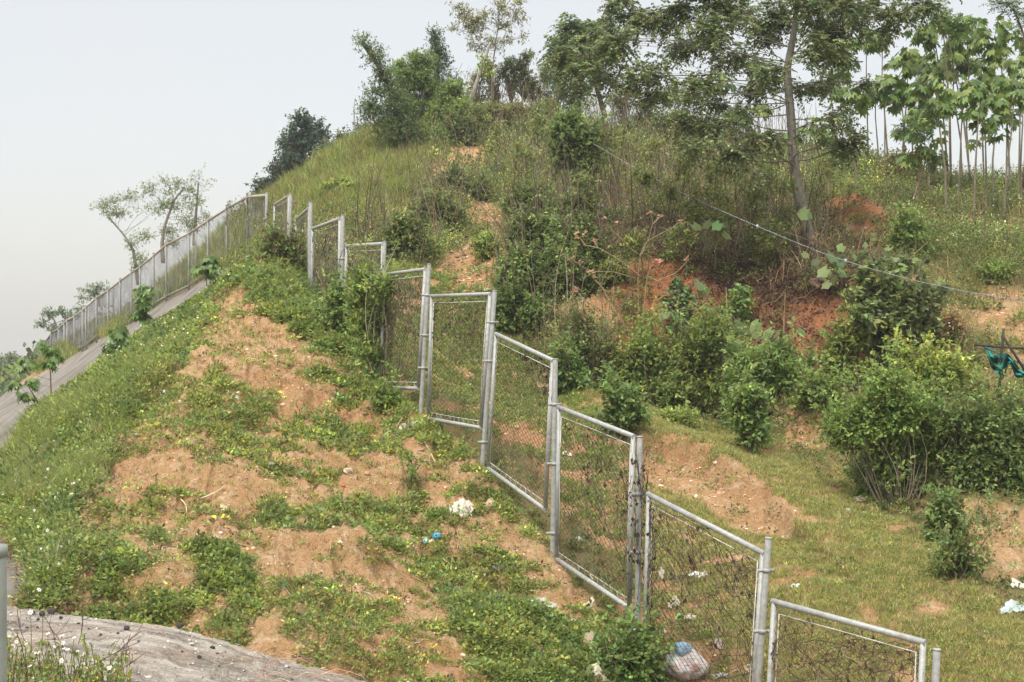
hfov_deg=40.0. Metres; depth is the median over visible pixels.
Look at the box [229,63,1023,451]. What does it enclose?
scrub
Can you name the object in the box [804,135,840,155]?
sapling
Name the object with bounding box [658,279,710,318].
broad leaved plant
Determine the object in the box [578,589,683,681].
bush
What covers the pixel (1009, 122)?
sapling
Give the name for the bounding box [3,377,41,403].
young tree
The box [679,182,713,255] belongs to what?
thin tree
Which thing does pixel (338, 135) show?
ridge bush
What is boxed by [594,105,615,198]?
thin tree
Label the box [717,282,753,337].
climbing vine
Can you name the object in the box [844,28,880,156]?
sapling
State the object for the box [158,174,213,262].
slender tree
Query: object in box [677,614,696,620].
paper scrap
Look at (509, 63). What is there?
skyline shrub
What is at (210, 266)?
young tree
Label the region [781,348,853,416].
bush
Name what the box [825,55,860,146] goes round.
sapling
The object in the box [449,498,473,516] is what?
plastic bag
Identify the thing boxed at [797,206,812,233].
broad leaved plant
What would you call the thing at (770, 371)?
bush
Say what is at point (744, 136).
skyline shrub
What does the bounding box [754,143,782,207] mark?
thin tree
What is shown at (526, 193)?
bush
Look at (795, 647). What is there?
dried creeper
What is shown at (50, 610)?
dark stone
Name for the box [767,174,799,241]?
thin tree
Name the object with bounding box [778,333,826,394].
bush
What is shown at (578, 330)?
bush
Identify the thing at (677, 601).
paper scrap
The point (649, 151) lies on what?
thin tree
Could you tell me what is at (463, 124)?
skyline shrub
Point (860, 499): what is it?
boulder
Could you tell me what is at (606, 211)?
bush
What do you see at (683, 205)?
thin tree
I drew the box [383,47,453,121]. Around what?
summit shrub
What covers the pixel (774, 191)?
thin tree
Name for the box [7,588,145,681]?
flowering weed
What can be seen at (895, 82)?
sapling
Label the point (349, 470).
plastic ball
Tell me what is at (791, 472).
short grass
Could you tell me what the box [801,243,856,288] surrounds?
broad leaved plant
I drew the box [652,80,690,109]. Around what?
sapling
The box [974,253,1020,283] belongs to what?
bush
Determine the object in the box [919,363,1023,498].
bush
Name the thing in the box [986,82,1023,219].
sapling
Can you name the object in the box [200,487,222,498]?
dry stalk
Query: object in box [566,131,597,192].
thin tree
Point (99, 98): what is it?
sky
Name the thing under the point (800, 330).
broad leaved plant
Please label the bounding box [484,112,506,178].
thin tree
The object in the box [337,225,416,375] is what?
bush
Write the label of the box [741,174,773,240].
thin tree
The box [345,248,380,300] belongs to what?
dried creeper
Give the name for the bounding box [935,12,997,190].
sapling
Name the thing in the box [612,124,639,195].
thin tree
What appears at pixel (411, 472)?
bush
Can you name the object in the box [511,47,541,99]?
skyline shrub
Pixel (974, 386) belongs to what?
bush
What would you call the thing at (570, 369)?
bush
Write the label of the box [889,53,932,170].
sapling
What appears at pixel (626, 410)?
bush
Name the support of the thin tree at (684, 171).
on the ground at (354, 555)
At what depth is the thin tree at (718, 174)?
31.04 m
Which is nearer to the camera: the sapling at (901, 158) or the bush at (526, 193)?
the bush at (526, 193)
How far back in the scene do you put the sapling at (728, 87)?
49.86 m
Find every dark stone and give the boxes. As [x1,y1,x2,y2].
[47,607,55,613]
[176,623,183,627]
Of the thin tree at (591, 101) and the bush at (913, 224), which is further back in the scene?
the thin tree at (591, 101)
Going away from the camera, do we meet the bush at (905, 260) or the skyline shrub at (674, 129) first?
the bush at (905, 260)
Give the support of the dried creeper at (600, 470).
attached to the chain link fence at (554, 420)
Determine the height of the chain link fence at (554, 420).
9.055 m
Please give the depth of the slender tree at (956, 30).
39.97 m
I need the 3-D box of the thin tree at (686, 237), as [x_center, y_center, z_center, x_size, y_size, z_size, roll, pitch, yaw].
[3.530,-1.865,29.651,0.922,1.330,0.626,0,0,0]
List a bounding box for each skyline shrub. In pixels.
[441,108,478,146]
[462,99,507,138]
[463,66,490,107]
[479,56,511,104]
[488,97,531,133]
[494,55,525,102]
[508,99,553,142]
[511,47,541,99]
[517,58,550,104]
[537,68,569,112]
[559,77,590,114]
[607,87,640,123]
[625,93,659,132]
[648,108,688,137]
[683,117,708,139]
[713,126,754,149]
[821,142,859,174]
[876,145,914,180]
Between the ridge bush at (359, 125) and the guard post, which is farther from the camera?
the ridge bush at (359, 125)
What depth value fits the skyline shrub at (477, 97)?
59.89 m
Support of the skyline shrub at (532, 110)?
on the ground at (354, 555)
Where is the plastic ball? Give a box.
[343,467,352,474]
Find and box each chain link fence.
[12,193,264,378]
[264,192,940,681]
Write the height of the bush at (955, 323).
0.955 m
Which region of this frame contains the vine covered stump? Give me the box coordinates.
[657,275,696,333]
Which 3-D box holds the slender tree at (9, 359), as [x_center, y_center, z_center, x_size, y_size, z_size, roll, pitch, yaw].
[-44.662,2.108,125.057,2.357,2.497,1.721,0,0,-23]
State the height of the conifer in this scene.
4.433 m
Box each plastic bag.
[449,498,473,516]
[1011,577,1023,588]
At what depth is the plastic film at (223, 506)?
16.10 m
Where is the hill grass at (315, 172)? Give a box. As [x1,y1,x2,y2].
[28,113,450,374]
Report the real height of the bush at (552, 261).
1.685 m
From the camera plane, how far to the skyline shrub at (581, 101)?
59.91 m
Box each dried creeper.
[225,195,246,242]
[246,192,279,229]
[311,225,337,300]
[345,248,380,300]
[381,273,422,376]
[431,298,487,403]
[520,350,551,414]
[562,420,629,594]
[622,439,656,623]
[646,500,758,681]
[770,607,923,681]
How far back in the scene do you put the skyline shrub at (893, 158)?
43.45 m
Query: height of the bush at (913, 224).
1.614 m
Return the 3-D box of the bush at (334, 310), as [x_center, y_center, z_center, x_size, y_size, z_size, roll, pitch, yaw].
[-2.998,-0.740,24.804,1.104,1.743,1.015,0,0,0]
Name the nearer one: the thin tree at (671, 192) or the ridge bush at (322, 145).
the thin tree at (671, 192)
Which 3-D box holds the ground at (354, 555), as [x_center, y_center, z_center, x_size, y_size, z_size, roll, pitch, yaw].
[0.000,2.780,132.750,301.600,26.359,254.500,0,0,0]
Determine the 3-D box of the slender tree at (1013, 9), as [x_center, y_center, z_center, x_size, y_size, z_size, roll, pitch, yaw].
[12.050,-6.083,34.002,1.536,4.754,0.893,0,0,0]
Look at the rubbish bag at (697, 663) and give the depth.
14.03 m
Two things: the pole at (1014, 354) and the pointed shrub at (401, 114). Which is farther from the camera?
the pointed shrub at (401, 114)
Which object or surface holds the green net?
hanging from the pole at (1002, 340)
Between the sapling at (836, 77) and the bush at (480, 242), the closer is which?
the bush at (480, 242)
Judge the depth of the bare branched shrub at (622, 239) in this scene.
26.78 m
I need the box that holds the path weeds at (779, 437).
[347,135,1023,681]
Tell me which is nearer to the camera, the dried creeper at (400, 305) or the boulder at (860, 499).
the boulder at (860, 499)
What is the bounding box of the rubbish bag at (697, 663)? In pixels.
[664,642,709,680]
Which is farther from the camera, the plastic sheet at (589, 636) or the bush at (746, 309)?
the bush at (746, 309)
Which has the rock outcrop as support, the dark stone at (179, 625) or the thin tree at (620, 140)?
the dark stone at (179, 625)
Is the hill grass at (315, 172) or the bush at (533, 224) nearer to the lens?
the bush at (533, 224)
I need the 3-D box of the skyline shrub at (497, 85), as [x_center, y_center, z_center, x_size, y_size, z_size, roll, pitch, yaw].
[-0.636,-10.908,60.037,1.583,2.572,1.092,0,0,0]
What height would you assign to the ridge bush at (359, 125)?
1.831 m
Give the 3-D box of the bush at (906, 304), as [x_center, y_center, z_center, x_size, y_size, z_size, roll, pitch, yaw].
[7.306,-0.779,26.784,2.011,2.546,1.833,0,0,0]
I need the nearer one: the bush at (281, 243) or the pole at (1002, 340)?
the pole at (1002, 340)
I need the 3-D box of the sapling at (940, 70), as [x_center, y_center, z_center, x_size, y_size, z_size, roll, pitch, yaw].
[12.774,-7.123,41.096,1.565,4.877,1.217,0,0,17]
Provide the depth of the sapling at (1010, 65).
40.98 m
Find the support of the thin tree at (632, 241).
on the ground at (354, 555)
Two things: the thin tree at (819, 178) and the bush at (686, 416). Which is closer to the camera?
the bush at (686, 416)
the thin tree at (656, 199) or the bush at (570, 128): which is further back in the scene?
the bush at (570, 128)
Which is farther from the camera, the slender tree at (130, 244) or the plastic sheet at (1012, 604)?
the slender tree at (130, 244)
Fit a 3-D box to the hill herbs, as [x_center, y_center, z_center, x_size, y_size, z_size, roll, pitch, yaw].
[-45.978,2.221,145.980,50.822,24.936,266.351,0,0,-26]
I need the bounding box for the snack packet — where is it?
[432,532,440,539]
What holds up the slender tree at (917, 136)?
on the ground at (354, 555)
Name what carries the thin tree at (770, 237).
on the ground at (354, 555)
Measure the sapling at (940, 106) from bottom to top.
3.791 m
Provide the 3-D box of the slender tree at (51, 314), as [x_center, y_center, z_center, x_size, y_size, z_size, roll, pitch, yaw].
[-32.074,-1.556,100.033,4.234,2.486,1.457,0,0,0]
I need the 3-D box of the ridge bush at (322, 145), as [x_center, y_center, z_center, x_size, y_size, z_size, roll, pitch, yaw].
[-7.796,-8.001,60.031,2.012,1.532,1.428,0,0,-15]
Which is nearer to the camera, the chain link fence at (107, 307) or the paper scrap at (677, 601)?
the paper scrap at (677, 601)
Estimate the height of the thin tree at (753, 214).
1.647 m
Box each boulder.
[809,277,833,289]
[853,496,866,501]
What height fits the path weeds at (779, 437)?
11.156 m
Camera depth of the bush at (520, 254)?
29.79 m
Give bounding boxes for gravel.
[7,606,353,681]
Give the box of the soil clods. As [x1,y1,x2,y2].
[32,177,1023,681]
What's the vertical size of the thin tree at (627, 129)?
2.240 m
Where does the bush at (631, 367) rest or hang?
on the ground at (354, 555)
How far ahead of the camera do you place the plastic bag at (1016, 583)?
15.00 m
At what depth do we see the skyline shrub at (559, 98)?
59.88 m
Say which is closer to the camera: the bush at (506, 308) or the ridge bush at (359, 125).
the bush at (506, 308)
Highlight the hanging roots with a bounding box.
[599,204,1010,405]
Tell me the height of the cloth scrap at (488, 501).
0.166 m
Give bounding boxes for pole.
[974,343,1023,349]
[998,328,1004,386]
[1001,335,1023,370]
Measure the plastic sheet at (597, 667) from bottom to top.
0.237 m
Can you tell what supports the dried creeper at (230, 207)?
attached to the chain link fence at (107, 307)
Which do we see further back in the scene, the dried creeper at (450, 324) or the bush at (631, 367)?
the bush at (631, 367)
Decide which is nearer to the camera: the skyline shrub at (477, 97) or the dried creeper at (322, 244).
the dried creeper at (322, 244)
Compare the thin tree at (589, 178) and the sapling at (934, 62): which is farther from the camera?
the sapling at (934, 62)
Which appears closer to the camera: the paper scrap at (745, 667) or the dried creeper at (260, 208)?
the paper scrap at (745, 667)
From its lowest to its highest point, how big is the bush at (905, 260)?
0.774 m
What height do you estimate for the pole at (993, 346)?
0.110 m
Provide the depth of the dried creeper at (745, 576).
13.61 m
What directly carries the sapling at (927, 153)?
on the ground at (354, 555)
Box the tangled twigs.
[429,150,932,291]
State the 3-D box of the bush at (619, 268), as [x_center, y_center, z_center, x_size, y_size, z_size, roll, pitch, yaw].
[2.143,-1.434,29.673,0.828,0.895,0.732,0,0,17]
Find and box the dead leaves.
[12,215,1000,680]
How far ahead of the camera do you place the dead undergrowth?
31.30 m
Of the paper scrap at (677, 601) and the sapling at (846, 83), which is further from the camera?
the sapling at (846, 83)
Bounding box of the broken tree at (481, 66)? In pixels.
[468,42,495,105]
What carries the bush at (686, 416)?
on the ground at (354, 555)
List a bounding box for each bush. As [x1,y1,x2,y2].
[0,357,13,379]
[248,208,315,271]
[306,135,335,159]
[311,251,357,332]
[317,175,358,192]
[329,124,353,142]
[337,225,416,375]
[347,116,368,134]
[355,363,417,413]
[371,196,434,259]
[391,434,432,489]
[406,176,467,228]
[418,234,447,259]
[422,151,503,202]
[465,227,505,262]
[478,253,564,340]
[489,234,568,292]
[497,194,574,254]
[498,176,556,220]
[535,225,610,299]
[539,102,612,196]
[539,181,604,224]
[539,280,641,381]
[543,326,600,393]
[545,202,619,268]
[576,361,653,440]
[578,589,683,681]
[597,252,632,286]
[599,205,634,222]
[600,295,690,407]
[647,286,768,417]
[653,402,702,427]
[711,285,758,323]
[712,314,810,429]
[721,356,779,453]
[748,243,790,268]
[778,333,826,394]
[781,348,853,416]
[806,339,960,510]
[817,284,882,391]
[840,233,953,361]
[878,318,987,402]
[883,198,941,259]
[885,250,920,275]
[897,455,976,541]
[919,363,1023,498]
[920,477,1016,582]
[931,302,975,342]
[954,371,992,400]
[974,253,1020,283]
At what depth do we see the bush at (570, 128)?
38.84 m
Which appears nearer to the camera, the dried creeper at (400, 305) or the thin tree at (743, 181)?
the dried creeper at (400, 305)
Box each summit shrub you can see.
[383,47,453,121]
[421,72,478,128]
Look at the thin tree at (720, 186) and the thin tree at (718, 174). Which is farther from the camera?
the thin tree at (720, 186)
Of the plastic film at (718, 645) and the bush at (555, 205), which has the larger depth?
the bush at (555, 205)
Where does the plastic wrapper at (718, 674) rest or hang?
on the ground at (354, 555)
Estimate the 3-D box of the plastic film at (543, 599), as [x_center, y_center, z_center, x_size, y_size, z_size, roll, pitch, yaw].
[0.341,2.819,15.147,0.294,0.114,0.088,0,0,5]
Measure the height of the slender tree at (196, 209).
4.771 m
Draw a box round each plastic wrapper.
[393,420,417,436]
[710,672,729,679]
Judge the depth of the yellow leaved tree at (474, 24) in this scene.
58.96 m
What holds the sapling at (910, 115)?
on the ground at (354, 555)
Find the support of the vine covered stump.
on the ground at (354, 555)
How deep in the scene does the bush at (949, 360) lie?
20.37 m
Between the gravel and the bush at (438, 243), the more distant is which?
the bush at (438, 243)
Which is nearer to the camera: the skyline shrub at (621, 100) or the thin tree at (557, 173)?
the thin tree at (557, 173)
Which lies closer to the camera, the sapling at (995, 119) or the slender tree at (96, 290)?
the sapling at (995, 119)
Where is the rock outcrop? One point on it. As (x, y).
(164, 669)
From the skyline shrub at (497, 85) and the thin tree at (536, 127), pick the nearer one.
the thin tree at (536, 127)
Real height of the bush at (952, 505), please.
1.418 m
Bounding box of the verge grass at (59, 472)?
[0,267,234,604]
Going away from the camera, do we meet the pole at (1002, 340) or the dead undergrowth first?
the pole at (1002, 340)
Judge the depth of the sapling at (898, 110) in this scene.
45.98 m
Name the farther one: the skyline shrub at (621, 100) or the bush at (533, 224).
the skyline shrub at (621, 100)
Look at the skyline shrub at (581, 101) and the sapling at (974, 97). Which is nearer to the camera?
the sapling at (974, 97)
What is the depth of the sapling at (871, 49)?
46.98 m
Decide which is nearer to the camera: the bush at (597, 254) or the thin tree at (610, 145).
the bush at (597, 254)
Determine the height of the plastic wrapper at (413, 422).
0.261 m
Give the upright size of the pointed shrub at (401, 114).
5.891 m
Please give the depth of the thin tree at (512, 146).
42.16 m
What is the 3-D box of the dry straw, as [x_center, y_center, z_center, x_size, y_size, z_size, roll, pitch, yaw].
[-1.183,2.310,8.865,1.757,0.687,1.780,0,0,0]
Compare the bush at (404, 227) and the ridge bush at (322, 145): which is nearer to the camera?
the bush at (404, 227)
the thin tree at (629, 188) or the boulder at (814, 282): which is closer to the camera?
the boulder at (814, 282)
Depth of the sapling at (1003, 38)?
42.00 m
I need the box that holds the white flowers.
[2,118,1017,564]
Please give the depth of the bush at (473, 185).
40.91 m
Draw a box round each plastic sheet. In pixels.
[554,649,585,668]
[583,631,597,651]
[585,663,607,681]
[688,571,707,576]
[999,599,1023,613]
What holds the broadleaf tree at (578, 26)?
on the ground at (354, 555)
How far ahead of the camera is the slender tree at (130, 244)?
79.95 m
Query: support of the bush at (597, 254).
on the ground at (354, 555)
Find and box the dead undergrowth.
[489,177,908,295]
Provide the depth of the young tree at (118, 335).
28.83 m
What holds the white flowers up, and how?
on the ground at (354, 555)
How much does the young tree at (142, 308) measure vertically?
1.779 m
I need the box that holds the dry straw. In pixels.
[211,648,371,681]
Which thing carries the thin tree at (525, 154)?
on the ground at (354, 555)
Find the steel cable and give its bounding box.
[533,109,1023,301]
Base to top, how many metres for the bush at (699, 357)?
2.609 m
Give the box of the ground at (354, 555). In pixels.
[0,133,1023,681]
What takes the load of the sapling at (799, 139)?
on the ground at (354, 555)
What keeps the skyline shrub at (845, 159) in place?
on the ground at (354, 555)
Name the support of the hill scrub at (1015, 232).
on the ground at (354, 555)
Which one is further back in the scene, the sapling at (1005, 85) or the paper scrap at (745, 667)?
the sapling at (1005, 85)
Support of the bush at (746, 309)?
on the ground at (354, 555)
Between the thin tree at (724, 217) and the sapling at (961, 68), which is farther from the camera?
the sapling at (961, 68)
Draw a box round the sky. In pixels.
[0,0,1023,356]
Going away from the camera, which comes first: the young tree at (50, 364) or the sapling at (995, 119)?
the young tree at (50, 364)
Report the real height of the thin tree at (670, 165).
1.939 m
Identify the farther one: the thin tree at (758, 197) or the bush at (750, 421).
the thin tree at (758, 197)
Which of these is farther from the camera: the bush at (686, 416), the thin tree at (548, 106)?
the thin tree at (548, 106)
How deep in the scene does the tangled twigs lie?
31.98 m
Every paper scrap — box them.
[659,567,664,578]
[668,595,679,607]
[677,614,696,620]
[732,665,749,673]
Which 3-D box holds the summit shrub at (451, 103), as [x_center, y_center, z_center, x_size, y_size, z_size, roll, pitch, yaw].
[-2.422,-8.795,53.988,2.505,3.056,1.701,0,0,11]
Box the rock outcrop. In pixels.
[7,607,365,681]
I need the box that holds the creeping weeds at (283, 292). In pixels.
[3,250,675,681]
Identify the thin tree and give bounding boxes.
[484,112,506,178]
[507,139,541,183]
[508,129,532,183]
[525,108,548,175]
[539,92,557,151]
[547,145,560,194]
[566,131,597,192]
[570,168,602,218]
[582,95,600,132]
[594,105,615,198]
[596,126,624,183]
[611,118,638,182]
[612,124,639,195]
[615,226,652,286]
[622,160,644,226]
[629,162,664,233]
[637,134,665,186]
[642,187,678,235]
[652,174,687,239]
[659,221,699,277]
[663,149,691,201]
[672,177,710,249]
[674,154,701,202]
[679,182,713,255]
[696,153,724,201]
[697,204,737,275]
[702,160,740,254]
[702,176,733,207]
[705,184,736,252]
[729,188,769,227]
[733,151,761,209]
[739,219,767,271]
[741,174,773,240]
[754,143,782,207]
[754,163,782,208]
[754,216,787,271]
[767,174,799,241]
[806,155,834,216]
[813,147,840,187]
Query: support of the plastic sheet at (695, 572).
on the ground at (354, 555)
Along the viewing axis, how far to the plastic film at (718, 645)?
14.61 m
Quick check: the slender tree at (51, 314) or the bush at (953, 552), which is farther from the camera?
the slender tree at (51, 314)
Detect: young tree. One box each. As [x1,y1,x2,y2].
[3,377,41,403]
[10,340,64,396]
[100,325,130,354]
[124,284,163,327]
[188,255,222,285]
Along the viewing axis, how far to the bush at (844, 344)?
26.51 m
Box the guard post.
[0,543,7,681]
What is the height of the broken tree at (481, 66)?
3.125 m
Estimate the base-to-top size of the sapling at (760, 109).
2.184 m
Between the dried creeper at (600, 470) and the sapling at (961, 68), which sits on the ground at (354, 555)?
the sapling at (961, 68)
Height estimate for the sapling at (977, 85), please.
3.828 m
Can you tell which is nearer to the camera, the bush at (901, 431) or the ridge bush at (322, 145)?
the bush at (901, 431)
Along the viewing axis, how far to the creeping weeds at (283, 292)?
15.76 m
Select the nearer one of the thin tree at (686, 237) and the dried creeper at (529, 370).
the dried creeper at (529, 370)
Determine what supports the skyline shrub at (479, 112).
on the ground at (354, 555)
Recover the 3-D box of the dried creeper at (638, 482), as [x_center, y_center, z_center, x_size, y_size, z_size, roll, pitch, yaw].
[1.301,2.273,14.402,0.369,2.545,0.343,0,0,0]
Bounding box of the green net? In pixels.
[985,347,1023,379]
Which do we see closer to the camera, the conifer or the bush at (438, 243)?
the bush at (438, 243)
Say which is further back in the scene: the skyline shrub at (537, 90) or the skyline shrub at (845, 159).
the skyline shrub at (537, 90)
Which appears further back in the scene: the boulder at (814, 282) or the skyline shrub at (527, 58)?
the skyline shrub at (527, 58)
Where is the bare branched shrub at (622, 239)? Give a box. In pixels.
[567,211,690,336]
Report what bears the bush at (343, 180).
on the ground at (354, 555)
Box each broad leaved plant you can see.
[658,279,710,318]
[691,218,731,247]
[730,319,781,347]
[796,327,828,353]
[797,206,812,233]
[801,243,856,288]
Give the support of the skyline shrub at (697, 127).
on the ground at (354, 555)
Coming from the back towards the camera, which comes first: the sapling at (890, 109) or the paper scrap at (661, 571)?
the sapling at (890, 109)
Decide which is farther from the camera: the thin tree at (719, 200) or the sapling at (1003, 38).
the sapling at (1003, 38)
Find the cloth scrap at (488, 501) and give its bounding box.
[483,498,493,511]
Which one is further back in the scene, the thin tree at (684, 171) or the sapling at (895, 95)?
the sapling at (895, 95)
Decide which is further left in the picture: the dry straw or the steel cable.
the dry straw
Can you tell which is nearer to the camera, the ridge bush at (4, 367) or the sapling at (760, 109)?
the sapling at (760, 109)
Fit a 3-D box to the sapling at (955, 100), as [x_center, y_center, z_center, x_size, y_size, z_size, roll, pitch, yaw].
[12.533,-5.266,38.923,1.576,3.439,0.973,0,0,18]
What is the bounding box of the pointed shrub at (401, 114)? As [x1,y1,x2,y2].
[351,29,444,150]
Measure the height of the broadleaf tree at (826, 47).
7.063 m
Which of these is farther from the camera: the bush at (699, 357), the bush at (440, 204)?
the bush at (440, 204)
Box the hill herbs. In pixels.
[0,118,986,401]
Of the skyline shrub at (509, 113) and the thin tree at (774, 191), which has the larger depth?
the skyline shrub at (509, 113)
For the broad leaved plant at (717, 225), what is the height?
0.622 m
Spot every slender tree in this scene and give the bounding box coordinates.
[0,351,18,375]
[33,303,88,335]
[74,279,113,306]
[89,170,178,284]
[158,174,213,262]
[181,162,216,245]
[886,100,948,204]
[926,4,981,186]
[978,0,1023,187]
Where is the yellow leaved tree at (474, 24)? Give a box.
[444,0,530,102]
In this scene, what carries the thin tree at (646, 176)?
on the ground at (354, 555)
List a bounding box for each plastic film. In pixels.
[219,504,234,512]
[531,597,556,607]
[714,637,723,648]
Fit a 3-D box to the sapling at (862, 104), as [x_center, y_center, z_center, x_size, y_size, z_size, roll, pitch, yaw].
[8.793,-4.946,37.017,1.384,3.745,0.934,0,0,12]
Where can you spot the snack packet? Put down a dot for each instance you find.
(437, 534)
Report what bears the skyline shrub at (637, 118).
on the ground at (354, 555)
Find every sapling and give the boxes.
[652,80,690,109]
[702,74,736,105]
[734,105,774,128]
[782,116,834,192]
[804,67,852,137]
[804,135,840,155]
[820,83,871,188]
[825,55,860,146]
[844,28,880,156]
[847,83,900,157]
[848,74,907,162]
[860,33,890,155]
[868,78,922,152]
[881,46,932,152]
[886,88,927,151]
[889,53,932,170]
[894,120,948,192]
[903,22,951,171]
[903,77,946,186]
[903,79,955,218]
[905,141,953,206]
[921,14,976,179]
[921,46,973,179]
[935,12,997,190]
[939,90,991,206]
[951,56,1003,179]
[957,83,1011,221]
[957,101,1011,211]
[962,72,1011,203]
[969,15,1022,190]
[982,81,1023,187]
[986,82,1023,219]
[993,35,1023,199]
[993,69,1023,213]
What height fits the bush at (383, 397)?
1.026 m
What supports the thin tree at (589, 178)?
on the ground at (354, 555)
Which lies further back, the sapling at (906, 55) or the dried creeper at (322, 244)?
the sapling at (906, 55)
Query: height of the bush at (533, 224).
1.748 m
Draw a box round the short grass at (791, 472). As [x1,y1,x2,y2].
[355,252,1023,681]
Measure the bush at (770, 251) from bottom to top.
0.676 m
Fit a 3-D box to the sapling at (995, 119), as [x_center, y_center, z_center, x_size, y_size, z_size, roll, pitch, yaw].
[12.744,-4.898,37.954,1.431,3.242,1.070,0,0,28]
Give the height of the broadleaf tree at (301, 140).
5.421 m
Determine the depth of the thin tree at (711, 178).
33.67 m
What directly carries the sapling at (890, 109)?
on the ground at (354, 555)
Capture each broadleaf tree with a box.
[243,106,336,195]
[536,12,631,147]
[543,0,962,249]
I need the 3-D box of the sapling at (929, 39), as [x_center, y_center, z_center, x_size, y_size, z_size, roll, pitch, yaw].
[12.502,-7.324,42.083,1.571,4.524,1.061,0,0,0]
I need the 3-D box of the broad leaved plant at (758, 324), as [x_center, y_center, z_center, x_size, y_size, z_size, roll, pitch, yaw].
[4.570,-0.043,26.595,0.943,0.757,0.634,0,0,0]
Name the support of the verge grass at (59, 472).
on the ground at (354, 555)
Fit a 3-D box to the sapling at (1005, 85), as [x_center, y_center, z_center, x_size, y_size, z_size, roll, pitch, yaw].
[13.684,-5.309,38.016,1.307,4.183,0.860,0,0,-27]
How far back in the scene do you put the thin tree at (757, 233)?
30.51 m
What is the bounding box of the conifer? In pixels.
[421,21,466,98]
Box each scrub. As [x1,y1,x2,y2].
[117,96,1023,618]
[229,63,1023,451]

